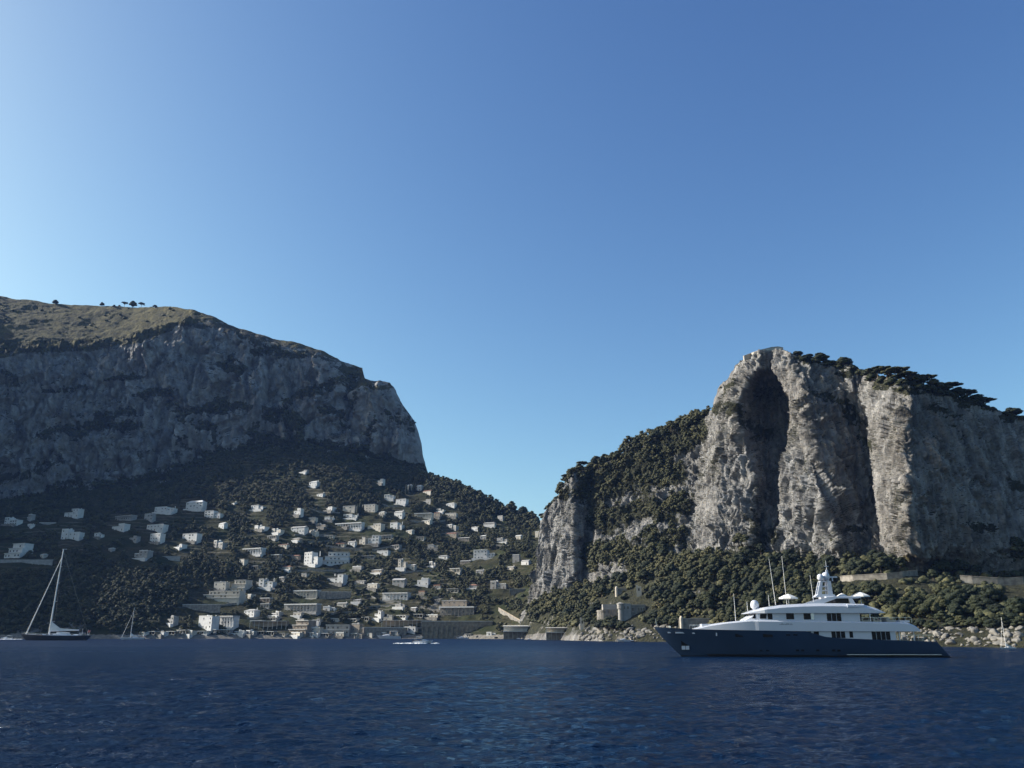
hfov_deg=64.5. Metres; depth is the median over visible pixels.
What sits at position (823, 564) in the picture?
pine tree
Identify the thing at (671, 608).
pine tree
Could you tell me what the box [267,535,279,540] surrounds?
house
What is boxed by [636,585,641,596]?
ruined tower
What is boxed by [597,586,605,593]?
pine tree
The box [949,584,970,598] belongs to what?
pine tree
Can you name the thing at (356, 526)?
house
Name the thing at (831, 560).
pine tree
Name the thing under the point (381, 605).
terrace wall
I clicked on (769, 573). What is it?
pine tree
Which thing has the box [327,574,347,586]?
house
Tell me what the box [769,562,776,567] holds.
pine tree
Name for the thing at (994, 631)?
boulder
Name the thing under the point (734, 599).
pine tree
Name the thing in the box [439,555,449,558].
house
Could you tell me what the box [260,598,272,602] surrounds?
house
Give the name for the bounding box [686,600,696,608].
pine tree
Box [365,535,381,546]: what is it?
house
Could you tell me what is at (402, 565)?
house
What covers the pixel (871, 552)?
pine tree
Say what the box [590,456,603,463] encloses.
pine tree
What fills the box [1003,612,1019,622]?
shrub
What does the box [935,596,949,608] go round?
pine tree
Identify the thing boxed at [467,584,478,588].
house
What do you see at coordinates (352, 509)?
house
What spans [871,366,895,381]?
pine tree
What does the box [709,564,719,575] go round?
pine tree
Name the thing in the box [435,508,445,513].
house
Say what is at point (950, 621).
shrub
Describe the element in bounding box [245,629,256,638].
beach hut
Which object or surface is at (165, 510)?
house
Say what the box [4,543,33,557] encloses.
house
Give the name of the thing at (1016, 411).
pine tree
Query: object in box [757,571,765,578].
pine tree
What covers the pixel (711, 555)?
pine tree
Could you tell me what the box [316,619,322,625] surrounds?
beach hut
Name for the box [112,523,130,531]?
house
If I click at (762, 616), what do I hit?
window
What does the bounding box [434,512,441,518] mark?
house
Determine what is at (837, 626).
motor yacht
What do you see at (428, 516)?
house
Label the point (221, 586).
hotel
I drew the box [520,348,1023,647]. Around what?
promontory
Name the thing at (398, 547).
house
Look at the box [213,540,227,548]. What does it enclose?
house
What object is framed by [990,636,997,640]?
boulder
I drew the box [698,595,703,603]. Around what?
pine tree
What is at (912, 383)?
pine tree
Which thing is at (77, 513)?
house
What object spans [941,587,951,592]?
pine tree
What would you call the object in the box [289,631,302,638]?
beach hut
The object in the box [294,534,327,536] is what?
terrace wall
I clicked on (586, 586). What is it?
pine tree
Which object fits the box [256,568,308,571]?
terrace wall
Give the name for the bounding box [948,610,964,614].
shrub
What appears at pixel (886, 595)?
pine tree
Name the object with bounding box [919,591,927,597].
pine tree
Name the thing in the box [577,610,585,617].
shrub
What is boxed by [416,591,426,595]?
house
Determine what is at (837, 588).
pine tree
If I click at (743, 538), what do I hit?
pine tree
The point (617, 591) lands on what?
stone wall
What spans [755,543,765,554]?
pine tree
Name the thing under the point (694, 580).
pine tree
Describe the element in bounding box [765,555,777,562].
pine tree
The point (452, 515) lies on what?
house
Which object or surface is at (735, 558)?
pine tree
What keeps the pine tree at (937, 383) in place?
on the promontory
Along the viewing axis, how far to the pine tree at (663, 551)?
531.85 m
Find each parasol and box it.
[779,594,797,602]
[851,592,869,603]
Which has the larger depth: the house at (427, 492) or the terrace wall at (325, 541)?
the house at (427, 492)
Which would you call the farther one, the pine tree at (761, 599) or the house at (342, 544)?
the house at (342, 544)
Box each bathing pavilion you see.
[503,626,528,638]
[545,627,566,639]
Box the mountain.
[0,296,427,499]
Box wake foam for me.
[393,643,438,643]
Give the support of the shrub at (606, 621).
on the promontory
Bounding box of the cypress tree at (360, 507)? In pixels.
[359,501,361,513]
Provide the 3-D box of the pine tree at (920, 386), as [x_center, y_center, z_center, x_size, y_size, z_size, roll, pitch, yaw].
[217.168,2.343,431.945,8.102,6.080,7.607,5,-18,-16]
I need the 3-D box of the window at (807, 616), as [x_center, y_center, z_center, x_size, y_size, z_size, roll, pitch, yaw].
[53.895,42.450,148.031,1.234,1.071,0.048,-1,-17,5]
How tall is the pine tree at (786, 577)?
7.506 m
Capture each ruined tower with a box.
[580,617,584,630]
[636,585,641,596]
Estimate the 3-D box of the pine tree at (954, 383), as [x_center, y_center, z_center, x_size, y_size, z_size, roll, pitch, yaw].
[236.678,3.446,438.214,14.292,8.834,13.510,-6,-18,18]
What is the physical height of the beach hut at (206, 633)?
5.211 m
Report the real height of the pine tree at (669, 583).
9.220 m
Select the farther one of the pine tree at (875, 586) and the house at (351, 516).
the house at (351, 516)
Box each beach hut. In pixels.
[155,630,168,638]
[166,631,179,635]
[185,630,196,638]
[197,631,210,635]
[221,629,233,633]
[231,630,246,637]
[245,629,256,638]
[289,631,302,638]
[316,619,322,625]
[333,632,344,638]
[396,615,409,619]
[407,626,418,633]
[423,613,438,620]
[486,632,495,635]
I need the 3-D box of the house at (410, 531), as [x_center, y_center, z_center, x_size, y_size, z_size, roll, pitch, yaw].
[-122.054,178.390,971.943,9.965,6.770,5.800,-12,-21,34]
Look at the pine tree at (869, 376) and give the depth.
458.89 m
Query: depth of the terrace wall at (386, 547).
934.81 m
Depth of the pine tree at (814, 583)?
400.47 m
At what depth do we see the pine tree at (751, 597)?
406.43 m
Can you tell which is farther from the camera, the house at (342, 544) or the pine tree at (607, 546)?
the house at (342, 544)
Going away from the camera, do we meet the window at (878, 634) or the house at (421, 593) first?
the window at (878, 634)
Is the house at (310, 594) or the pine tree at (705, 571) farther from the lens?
the house at (310, 594)
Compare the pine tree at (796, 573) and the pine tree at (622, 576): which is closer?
the pine tree at (796, 573)
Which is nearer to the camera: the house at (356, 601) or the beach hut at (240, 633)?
the beach hut at (240, 633)
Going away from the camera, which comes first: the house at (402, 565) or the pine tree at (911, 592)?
the pine tree at (911, 592)
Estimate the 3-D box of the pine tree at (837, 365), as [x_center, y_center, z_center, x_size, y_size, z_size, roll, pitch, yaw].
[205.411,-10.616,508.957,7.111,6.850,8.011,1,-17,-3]
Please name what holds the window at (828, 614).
in the motor yacht at (837, 626)
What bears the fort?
on the promontory
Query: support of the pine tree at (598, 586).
on the promontory
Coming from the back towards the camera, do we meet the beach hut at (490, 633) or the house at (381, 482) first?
the house at (381, 482)
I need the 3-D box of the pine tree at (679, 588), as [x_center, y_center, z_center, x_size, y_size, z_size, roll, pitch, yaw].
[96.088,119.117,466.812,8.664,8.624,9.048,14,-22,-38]
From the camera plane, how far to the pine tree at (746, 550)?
472.91 m
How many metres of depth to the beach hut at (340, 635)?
725.90 m
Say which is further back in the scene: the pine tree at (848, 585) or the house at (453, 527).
the house at (453, 527)
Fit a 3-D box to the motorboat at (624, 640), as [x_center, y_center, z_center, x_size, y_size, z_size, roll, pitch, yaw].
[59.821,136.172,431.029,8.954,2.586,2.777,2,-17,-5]
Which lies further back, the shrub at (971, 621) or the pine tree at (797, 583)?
the pine tree at (797, 583)
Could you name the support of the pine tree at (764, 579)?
on the promontory
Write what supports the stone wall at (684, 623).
on the promontory
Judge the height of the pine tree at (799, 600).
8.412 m
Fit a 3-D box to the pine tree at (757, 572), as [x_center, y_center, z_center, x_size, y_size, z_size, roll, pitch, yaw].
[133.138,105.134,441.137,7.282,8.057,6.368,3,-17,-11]
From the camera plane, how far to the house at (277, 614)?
765.39 m
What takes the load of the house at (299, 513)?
on the hillside
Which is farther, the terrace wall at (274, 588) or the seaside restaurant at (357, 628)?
the terrace wall at (274, 588)
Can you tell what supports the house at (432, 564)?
on the hillside
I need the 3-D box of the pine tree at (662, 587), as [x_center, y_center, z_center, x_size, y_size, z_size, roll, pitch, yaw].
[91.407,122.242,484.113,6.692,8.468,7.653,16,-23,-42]
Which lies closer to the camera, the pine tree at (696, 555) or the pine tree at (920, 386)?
the pine tree at (920, 386)
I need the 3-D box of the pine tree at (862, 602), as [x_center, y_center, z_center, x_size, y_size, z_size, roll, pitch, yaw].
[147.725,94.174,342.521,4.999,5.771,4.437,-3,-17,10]
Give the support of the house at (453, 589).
on the hillside
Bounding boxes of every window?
[760,614,766,618]
[786,613,793,618]
[803,613,810,619]
[827,613,831,620]
[831,613,836,620]
[831,631,835,637]
[836,613,841,620]
[836,631,840,637]
[872,632,876,639]
[876,632,880,639]
[881,632,885,639]
[886,632,890,639]
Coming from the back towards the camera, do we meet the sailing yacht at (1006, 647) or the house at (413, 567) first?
the house at (413, 567)
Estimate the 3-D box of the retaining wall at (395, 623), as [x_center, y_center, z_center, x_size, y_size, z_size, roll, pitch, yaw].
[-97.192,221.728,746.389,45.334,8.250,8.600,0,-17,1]
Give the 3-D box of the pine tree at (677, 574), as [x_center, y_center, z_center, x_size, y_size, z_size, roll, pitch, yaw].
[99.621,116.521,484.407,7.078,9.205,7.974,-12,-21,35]
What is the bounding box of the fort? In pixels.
[597,602,645,633]
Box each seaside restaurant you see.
[198,615,219,632]
[220,616,239,628]
[249,621,288,629]
[288,620,316,636]
[323,625,351,636]
[350,623,364,638]
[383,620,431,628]
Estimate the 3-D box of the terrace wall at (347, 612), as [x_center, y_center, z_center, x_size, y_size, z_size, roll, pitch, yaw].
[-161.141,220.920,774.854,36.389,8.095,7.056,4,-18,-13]
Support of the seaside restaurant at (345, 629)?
on the hillside
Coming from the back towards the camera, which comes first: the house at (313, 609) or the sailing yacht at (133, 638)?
the house at (313, 609)
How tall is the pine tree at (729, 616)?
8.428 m
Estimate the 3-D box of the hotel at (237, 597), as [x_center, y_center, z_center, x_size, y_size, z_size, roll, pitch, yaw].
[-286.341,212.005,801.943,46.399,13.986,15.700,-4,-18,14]
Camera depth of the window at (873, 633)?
145.71 m
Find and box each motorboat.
[377,632,401,638]
[412,637,432,643]
[616,638,632,641]
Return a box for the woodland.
[0,405,1023,631]
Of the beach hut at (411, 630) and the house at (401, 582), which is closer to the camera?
the beach hut at (411, 630)
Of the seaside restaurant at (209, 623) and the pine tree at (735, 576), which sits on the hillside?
the seaside restaurant at (209, 623)
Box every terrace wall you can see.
[221,602,247,606]
[248,616,281,619]
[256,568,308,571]
[256,582,290,591]
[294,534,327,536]
[307,568,345,571]
[308,507,339,513]
[308,541,345,542]
[324,611,362,615]
[326,545,362,550]
[365,604,394,607]
[371,596,400,602]
[372,547,404,550]
[401,569,431,573]
[410,520,444,522]
[414,596,439,598]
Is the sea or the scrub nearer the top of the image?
the scrub
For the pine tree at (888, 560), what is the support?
on the promontory
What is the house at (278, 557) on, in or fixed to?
on the hillside
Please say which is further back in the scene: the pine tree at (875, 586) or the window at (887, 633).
the pine tree at (875, 586)
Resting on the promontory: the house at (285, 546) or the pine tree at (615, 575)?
the pine tree at (615, 575)
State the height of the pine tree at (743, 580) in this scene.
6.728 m
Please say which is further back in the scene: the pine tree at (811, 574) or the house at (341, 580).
the house at (341, 580)
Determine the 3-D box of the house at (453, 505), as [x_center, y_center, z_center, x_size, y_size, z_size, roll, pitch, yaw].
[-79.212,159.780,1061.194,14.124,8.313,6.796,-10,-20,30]
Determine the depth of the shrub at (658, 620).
444.28 m
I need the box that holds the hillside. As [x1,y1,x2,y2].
[0,444,539,638]
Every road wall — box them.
[840,570,917,581]
[960,575,1023,584]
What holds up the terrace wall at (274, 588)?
on the hillside
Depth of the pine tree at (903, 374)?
434.06 m
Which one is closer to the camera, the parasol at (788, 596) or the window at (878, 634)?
the window at (878, 634)
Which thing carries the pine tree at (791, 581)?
on the promontory
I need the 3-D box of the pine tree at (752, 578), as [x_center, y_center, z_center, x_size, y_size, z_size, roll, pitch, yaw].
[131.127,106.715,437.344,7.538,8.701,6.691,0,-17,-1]
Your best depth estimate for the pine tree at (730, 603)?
413.22 m
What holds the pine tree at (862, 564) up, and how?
on the promontory
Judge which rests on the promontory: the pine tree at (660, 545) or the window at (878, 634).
the pine tree at (660, 545)
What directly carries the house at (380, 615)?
on the hillside
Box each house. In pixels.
[1,517,22,526]
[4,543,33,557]
[27,514,35,520]
[61,528,84,540]
[64,508,84,518]
[93,532,104,539]
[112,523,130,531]
[115,515,136,520]
[129,536,140,542]
[132,550,152,560]
[144,513,155,522]
[147,524,168,533]
[149,533,165,544]
[152,506,177,514]
[166,615,178,626]
[174,544,186,549]
[182,533,201,544]
[183,500,206,511]
[204,510,223,517]
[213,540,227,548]
[219,522,227,528]
[239,559,247,564]
[242,548,266,556]
[244,608,259,616]
[247,594,255,599]
[249,505,265,511]
[252,525,268,531]
[258,578,276,590]
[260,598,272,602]
[260,603,271,608]
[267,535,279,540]
[267,611,282,617]
[271,528,284,534]
[271,554,281,560]
[278,544,289,548]
[282,566,292,572]
[284,603,321,615]
[290,611,303,618]
[291,526,308,534]
[291,538,302,542]
[291,555,300,559]
[292,508,303,517]
[293,590,320,598]
[299,470,308,474]
[309,480,319,487]
[309,517,317,523]
[309,529,318,536]
[311,626,323,637]
[316,523,326,529]
[322,516,334,522]
[323,506,336,512]
[323,605,336,610]
[325,535,334,538]
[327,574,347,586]
[335,522,364,530]
[335,543,346,546]
[337,601,348,607]
[342,524,348,529]
[343,505,356,512]
[343,514,357,520]
[348,540,356,546]
[350,566,363,571]
[350,598,361,605]
[354,580,366,584]
[359,537,367,544]
[364,504,377,511]
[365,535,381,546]
[366,583,379,591]
[368,523,384,531]
[371,568,383,574]
[372,610,384,621]
[376,479,384,485]
[377,550,389,555]
[378,511,386,517]
[380,535,393,539]
[382,592,410,599]
[383,614,393,619]
[384,494,395,500]
[390,522,404,529]
[390,545,401,550]
[392,578,406,587]
[392,603,405,609]
[394,510,404,518]
[395,498,408,505]
[395,558,407,570]
[406,530,414,533]
[407,564,416,570]
[411,607,418,611]
[414,513,433,519]
[414,577,430,587]
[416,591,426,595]
[417,485,423,490]
[423,490,432,494]
[424,519,432,524]
[426,544,438,550]
[427,561,436,567]
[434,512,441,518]
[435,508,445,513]
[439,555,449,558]
[439,599,469,609]
[440,606,476,616]
[445,513,457,518]
[445,532,458,537]
[446,503,456,507]
[446,588,459,592]
[447,524,458,530]
[449,568,462,574]
[458,537,469,541]
[460,560,470,564]
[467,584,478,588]
[471,526,479,530]
[472,549,495,560]
[483,522,495,527]
[490,580,507,588]
[497,537,507,543]
[498,515,504,520]
[507,565,515,569]
[512,554,520,562]
[521,560,530,564]
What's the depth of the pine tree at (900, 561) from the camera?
392.37 m
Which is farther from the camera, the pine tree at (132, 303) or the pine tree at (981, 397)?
the pine tree at (132, 303)
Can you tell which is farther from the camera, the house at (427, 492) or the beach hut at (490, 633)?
the house at (427, 492)
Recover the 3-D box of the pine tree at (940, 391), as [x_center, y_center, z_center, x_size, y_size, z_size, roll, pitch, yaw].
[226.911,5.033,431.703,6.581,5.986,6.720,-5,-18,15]
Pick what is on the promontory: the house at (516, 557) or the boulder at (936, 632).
the boulder at (936, 632)
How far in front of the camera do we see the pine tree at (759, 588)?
413.53 m
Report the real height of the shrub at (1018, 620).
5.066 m
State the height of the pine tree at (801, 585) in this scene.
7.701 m
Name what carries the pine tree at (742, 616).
on the promontory
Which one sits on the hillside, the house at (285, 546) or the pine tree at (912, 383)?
the house at (285, 546)
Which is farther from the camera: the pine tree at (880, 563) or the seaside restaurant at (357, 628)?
the seaside restaurant at (357, 628)
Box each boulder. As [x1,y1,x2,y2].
[932,630,941,635]
[941,633,948,638]
[945,626,954,629]
[945,639,955,644]
[989,629,998,635]
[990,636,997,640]
[992,640,1001,645]
[1001,637,1010,642]
[1013,632,1023,637]
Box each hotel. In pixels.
[203,591,246,604]
[214,581,229,590]
[229,580,252,590]
[304,551,322,567]
[322,552,349,565]
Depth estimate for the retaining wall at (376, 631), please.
729.46 m
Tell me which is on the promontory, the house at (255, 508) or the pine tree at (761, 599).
the pine tree at (761, 599)
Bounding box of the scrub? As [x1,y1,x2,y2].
[0,303,1023,633]
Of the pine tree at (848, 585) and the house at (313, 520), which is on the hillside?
the house at (313, 520)
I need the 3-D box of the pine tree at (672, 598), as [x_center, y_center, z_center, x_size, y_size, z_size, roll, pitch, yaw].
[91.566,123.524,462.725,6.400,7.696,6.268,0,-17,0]
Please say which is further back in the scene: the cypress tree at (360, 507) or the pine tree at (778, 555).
the cypress tree at (360, 507)
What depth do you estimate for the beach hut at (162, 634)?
712.12 m
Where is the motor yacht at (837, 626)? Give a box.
[654,561,950,657]
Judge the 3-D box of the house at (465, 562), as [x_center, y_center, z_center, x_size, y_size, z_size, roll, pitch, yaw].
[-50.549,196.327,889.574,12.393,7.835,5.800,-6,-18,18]
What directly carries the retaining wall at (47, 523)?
on the hillside
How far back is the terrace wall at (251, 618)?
762.68 m
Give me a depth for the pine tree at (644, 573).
520.14 m
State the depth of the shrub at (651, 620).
448.22 m
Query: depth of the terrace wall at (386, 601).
793.78 m
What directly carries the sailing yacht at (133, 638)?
on the sea
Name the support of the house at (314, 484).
on the hillside
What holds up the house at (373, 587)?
on the hillside
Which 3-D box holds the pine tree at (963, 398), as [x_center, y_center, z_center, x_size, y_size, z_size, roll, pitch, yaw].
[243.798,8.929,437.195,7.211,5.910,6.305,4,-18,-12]
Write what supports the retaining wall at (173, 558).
on the hillside
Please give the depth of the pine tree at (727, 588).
434.66 m
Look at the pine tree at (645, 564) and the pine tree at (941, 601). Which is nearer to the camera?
the pine tree at (941, 601)
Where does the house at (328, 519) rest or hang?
on the hillside
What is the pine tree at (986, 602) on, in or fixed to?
on the promontory
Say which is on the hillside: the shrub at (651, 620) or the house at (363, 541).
the house at (363, 541)
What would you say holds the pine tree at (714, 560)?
on the promontory
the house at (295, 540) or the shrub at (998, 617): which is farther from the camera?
the house at (295, 540)
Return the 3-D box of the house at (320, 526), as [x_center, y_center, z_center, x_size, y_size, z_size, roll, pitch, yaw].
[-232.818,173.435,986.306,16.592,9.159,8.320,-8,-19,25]
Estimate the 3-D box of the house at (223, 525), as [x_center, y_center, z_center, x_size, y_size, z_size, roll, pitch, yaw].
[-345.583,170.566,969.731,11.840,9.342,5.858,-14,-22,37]
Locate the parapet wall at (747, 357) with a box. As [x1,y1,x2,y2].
[743,346,782,361]
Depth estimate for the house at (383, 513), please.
1015.48 m
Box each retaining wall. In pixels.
[0,559,52,565]
[39,522,55,524]
[163,556,180,560]
[182,604,220,612]
[319,592,350,598]
[364,627,407,635]
[422,621,492,638]
[509,589,524,594]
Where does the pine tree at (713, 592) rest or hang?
on the promontory
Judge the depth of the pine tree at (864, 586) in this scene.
356.53 m
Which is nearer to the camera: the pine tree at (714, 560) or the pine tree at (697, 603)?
the pine tree at (697, 603)
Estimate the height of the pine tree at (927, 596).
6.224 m
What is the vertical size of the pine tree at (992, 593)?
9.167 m
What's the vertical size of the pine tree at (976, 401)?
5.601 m
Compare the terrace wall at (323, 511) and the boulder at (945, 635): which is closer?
the boulder at (945, 635)
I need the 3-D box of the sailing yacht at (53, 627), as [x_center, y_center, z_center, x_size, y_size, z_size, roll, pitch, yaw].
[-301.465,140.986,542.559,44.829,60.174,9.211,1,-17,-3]
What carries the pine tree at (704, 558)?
on the promontory
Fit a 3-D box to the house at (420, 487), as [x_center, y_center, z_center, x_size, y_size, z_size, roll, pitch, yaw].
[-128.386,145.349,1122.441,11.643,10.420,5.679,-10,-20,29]
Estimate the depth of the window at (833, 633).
146.36 m
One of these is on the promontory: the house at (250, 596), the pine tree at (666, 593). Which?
the pine tree at (666, 593)
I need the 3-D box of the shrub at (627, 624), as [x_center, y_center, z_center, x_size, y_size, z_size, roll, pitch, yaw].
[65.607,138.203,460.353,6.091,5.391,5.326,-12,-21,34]
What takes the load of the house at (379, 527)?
on the hillside
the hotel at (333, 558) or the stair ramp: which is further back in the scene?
the hotel at (333, 558)
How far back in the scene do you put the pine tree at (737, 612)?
402.23 m
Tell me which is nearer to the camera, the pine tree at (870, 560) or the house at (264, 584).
the pine tree at (870, 560)
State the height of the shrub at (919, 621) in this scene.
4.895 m
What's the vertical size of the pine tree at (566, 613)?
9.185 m
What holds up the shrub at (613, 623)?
on the promontory
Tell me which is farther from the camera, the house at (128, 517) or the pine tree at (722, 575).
the house at (128, 517)
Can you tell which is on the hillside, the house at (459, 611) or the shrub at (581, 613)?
the house at (459, 611)
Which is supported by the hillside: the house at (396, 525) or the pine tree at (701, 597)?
the house at (396, 525)
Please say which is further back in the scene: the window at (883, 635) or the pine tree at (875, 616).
the pine tree at (875, 616)
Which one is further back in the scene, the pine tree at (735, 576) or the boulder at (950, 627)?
the pine tree at (735, 576)
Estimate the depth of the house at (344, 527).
987.08 m
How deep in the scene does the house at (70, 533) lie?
895.75 m
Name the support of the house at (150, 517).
on the hillside
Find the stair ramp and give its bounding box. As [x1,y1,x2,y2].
[498,607,519,622]
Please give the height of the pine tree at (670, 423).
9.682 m
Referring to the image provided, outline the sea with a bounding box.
[0,639,1023,767]
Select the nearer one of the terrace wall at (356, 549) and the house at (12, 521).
the terrace wall at (356, 549)
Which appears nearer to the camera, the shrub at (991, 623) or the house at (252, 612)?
the shrub at (991, 623)
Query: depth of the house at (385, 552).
922.95 m
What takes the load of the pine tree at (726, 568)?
on the promontory
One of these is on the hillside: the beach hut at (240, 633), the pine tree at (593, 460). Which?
the beach hut at (240, 633)
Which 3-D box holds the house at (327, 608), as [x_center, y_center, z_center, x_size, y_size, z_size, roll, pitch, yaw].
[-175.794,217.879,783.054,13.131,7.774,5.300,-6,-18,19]
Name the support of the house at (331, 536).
on the hillside
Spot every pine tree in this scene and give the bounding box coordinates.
[129,301,136,306]
[506,501,516,509]
[517,506,528,513]
[562,611,571,619]
[576,461,587,470]
[578,592,587,599]
[583,584,592,589]
[587,607,596,614]
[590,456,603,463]
[595,583,606,595]
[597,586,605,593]
[600,576,608,585]
[601,542,613,551]
[610,571,620,581]
[612,450,621,458]
[617,572,627,580]
[637,569,649,579]
[641,561,649,567]
[646,535,656,542]
[649,585,661,593]
[650,430,661,437]
[652,590,663,604]
[656,542,668,548]
[658,428,668,435]
[658,547,668,555]
[658,581,666,590]
[659,568,667,575]
[662,589,672,598]
[664,563,676,571]
[664,579,673,588]
[666,420,675,432]
[666,605,676,612]
[667,594,675,602]
[671,583,685,593]
[672,571,682,580]
[673,577,685,586]
[673,598,686,607]
[676,592,687,600]
[682,589,696,599]
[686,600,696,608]
[687,568,697,577]
[691,551,700,560]
[691,577,699,584]
[693,599,701,606]
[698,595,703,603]
[699,555,709,565]
[701,567,712,576]
[702,580,711,587]
[702,592,714,600]
[702,598,717,610]
[707,554,718,560]
[708,557,721,564]
[708,587,719,597]
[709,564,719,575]
[709,583,718,588]
[713,610,725,620]
[717,570,729,580]
[721,565,731,573]
[723,584,732,595]
[724,611,736,621]
[725,600,738,610]
[725,606,735,613]
[729,579,741,585]
[729,597,738,603]
[730,554,739,564]
[730,583,740,598]
[731,573,739,579]
[732,533,741,546]
[733,607,743,616]
[736,554,750,564]
[739,534,748,541]
[739,584,748,593]
[739,592,748,602]
[740,565,752,575]
[740,609,750,618]
[741,546,754,555]
[741,577,748,583]
[745,592,757,603]
[748,574,759,582]
[750,570,760,575]
[753,562,764,571]
[753,584,765,592]
[754,594,769,606]
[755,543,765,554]
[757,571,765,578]
[758,576,767,583]
[760,565,771,572]
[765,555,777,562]
[765,570,773,576]
[765,576,779,584]
[765,591,777,604]
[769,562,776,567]
[769,579,778,590]
[771,594,783,604]
[773,566,786,573]
[773,570,784,578]
[774,552,782,560]
[779,554,793,563]
[780,573,792,581]
[782,548,794,555]
[785,570,793,575]
[786,579,796,586]
[790,553,801,560]
[790,588,801,599]
[790,596,802,603]
[792,569,803,576]
[793,351,802,354]
[793,571,802,577]
[793,579,806,587]
[797,583,807,588]
[799,355,809,360]
[799,588,810,595]
[802,594,817,603]
[803,569,816,579]
[807,555,817,565]
[808,581,817,587]
[808,587,815,594]
[810,357,820,362]
[811,352,829,361]
[814,570,833,581]
[818,561,830,570]
[820,360,833,365]
[822,555,836,565]
[831,583,844,593]
[833,363,842,367]
[836,357,852,364]
[843,583,852,590]
[846,562,857,570]
[847,585,856,594]
[848,589,865,603]
[850,556,860,562]
[853,369,863,374]
[855,559,868,572]
[857,600,867,605]
[860,369,870,375]
[860,583,876,599]
[861,613,879,619]
[864,373,879,380]
[864,581,883,598]
[865,365,882,378]
[865,557,874,564]
[866,549,877,556]
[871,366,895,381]
[871,557,887,572]
[873,552,886,557]
[876,375,885,382]
[876,590,894,603]
[880,366,910,378]
[881,584,896,591]
[882,556,893,565]
[883,377,897,384]
[885,587,897,596]
[885,597,896,605]
[888,554,896,562]
[892,371,917,378]
[893,557,905,567]
[893,596,915,619]
[896,378,908,384]
[906,373,925,383]
[907,589,916,596]
[908,381,916,385]
[910,593,924,603]
[913,383,928,389]
[914,600,922,606]
[916,374,936,383]
[918,599,941,618]
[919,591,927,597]
[923,385,936,391]
[924,594,933,599]
[925,379,943,386]
[927,561,945,571]
[927,569,938,580]
[932,388,944,394]
[932,584,943,593]
[934,382,952,390]
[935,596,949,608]
[940,583,952,591]
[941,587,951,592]
[943,390,954,396]
[944,591,965,604]
[945,381,963,389]
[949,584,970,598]
[949,603,962,612]
[950,387,968,395]
[950,562,961,571]
[959,395,970,400]
[964,389,977,396]
[968,564,981,571]
[968,587,979,597]
[968,595,981,605]
[969,394,987,401]
[971,399,981,403]
[978,586,1001,600]
[979,597,994,606]
[982,397,996,402]
[994,591,1007,602]
[1001,596,1023,614]
[1005,407,1023,414]
[1009,536,1023,552]
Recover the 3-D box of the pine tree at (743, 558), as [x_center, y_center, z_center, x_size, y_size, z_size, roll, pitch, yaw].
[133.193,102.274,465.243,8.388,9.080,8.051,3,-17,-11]
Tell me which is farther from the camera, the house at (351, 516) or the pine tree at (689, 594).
the house at (351, 516)
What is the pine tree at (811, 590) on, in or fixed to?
on the promontory
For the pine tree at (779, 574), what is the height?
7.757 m
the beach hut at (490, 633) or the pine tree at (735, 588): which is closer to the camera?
the pine tree at (735, 588)
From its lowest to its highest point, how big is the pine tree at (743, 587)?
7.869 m
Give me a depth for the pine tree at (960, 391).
437.31 m
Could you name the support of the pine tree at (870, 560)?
on the promontory
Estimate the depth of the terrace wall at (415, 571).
865.98 m
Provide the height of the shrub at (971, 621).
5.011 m
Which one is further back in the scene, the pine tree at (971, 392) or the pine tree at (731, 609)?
the pine tree at (971, 392)
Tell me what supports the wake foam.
on the sea
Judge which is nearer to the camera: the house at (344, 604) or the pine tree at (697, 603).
the pine tree at (697, 603)
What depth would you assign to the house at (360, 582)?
838.65 m
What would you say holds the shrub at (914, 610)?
on the promontory
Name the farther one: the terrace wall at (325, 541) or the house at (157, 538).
the terrace wall at (325, 541)
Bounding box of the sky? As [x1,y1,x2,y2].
[0,0,1023,519]
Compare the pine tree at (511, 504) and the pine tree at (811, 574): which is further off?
the pine tree at (511, 504)
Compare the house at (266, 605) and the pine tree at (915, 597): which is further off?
the house at (266, 605)
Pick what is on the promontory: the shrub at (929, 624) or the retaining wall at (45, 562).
the shrub at (929, 624)
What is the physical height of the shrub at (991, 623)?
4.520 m
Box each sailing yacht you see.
[21,549,91,639]
[120,608,145,639]
[1000,618,1015,648]
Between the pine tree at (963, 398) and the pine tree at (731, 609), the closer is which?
the pine tree at (731, 609)
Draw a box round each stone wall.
[614,586,627,596]
[678,616,709,628]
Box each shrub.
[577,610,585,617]
[582,614,592,622]
[590,601,601,608]
[593,619,602,627]
[601,616,611,627]
[608,618,619,628]
[616,621,625,628]
[622,622,631,627]
[647,610,657,617]
[647,617,659,624]
[654,617,667,625]
[657,606,668,615]
[661,615,671,625]
[667,615,679,624]
[910,607,922,617]
[913,618,925,627]
[922,620,938,628]
[933,611,949,619]
[941,617,958,625]
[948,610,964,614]
[954,615,966,626]
[963,617,980,626]
[964,603,985,613]
[974,613,990,625]
[982,618,1000,627]
[987,603,1004,613]
[994,614,1010,624]
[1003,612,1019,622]
[1010,616,1023,626]
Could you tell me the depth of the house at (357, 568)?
872.67 m
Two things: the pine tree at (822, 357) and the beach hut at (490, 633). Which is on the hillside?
the beach hut at (490, 633)
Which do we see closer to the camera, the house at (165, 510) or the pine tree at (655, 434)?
the pine tree at (655, 434)
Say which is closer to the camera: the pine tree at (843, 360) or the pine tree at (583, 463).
the pine tree at (843, 360)
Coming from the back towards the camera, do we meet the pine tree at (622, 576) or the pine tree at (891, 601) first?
the pine tree at (622, 576)
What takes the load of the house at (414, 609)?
on the hillside

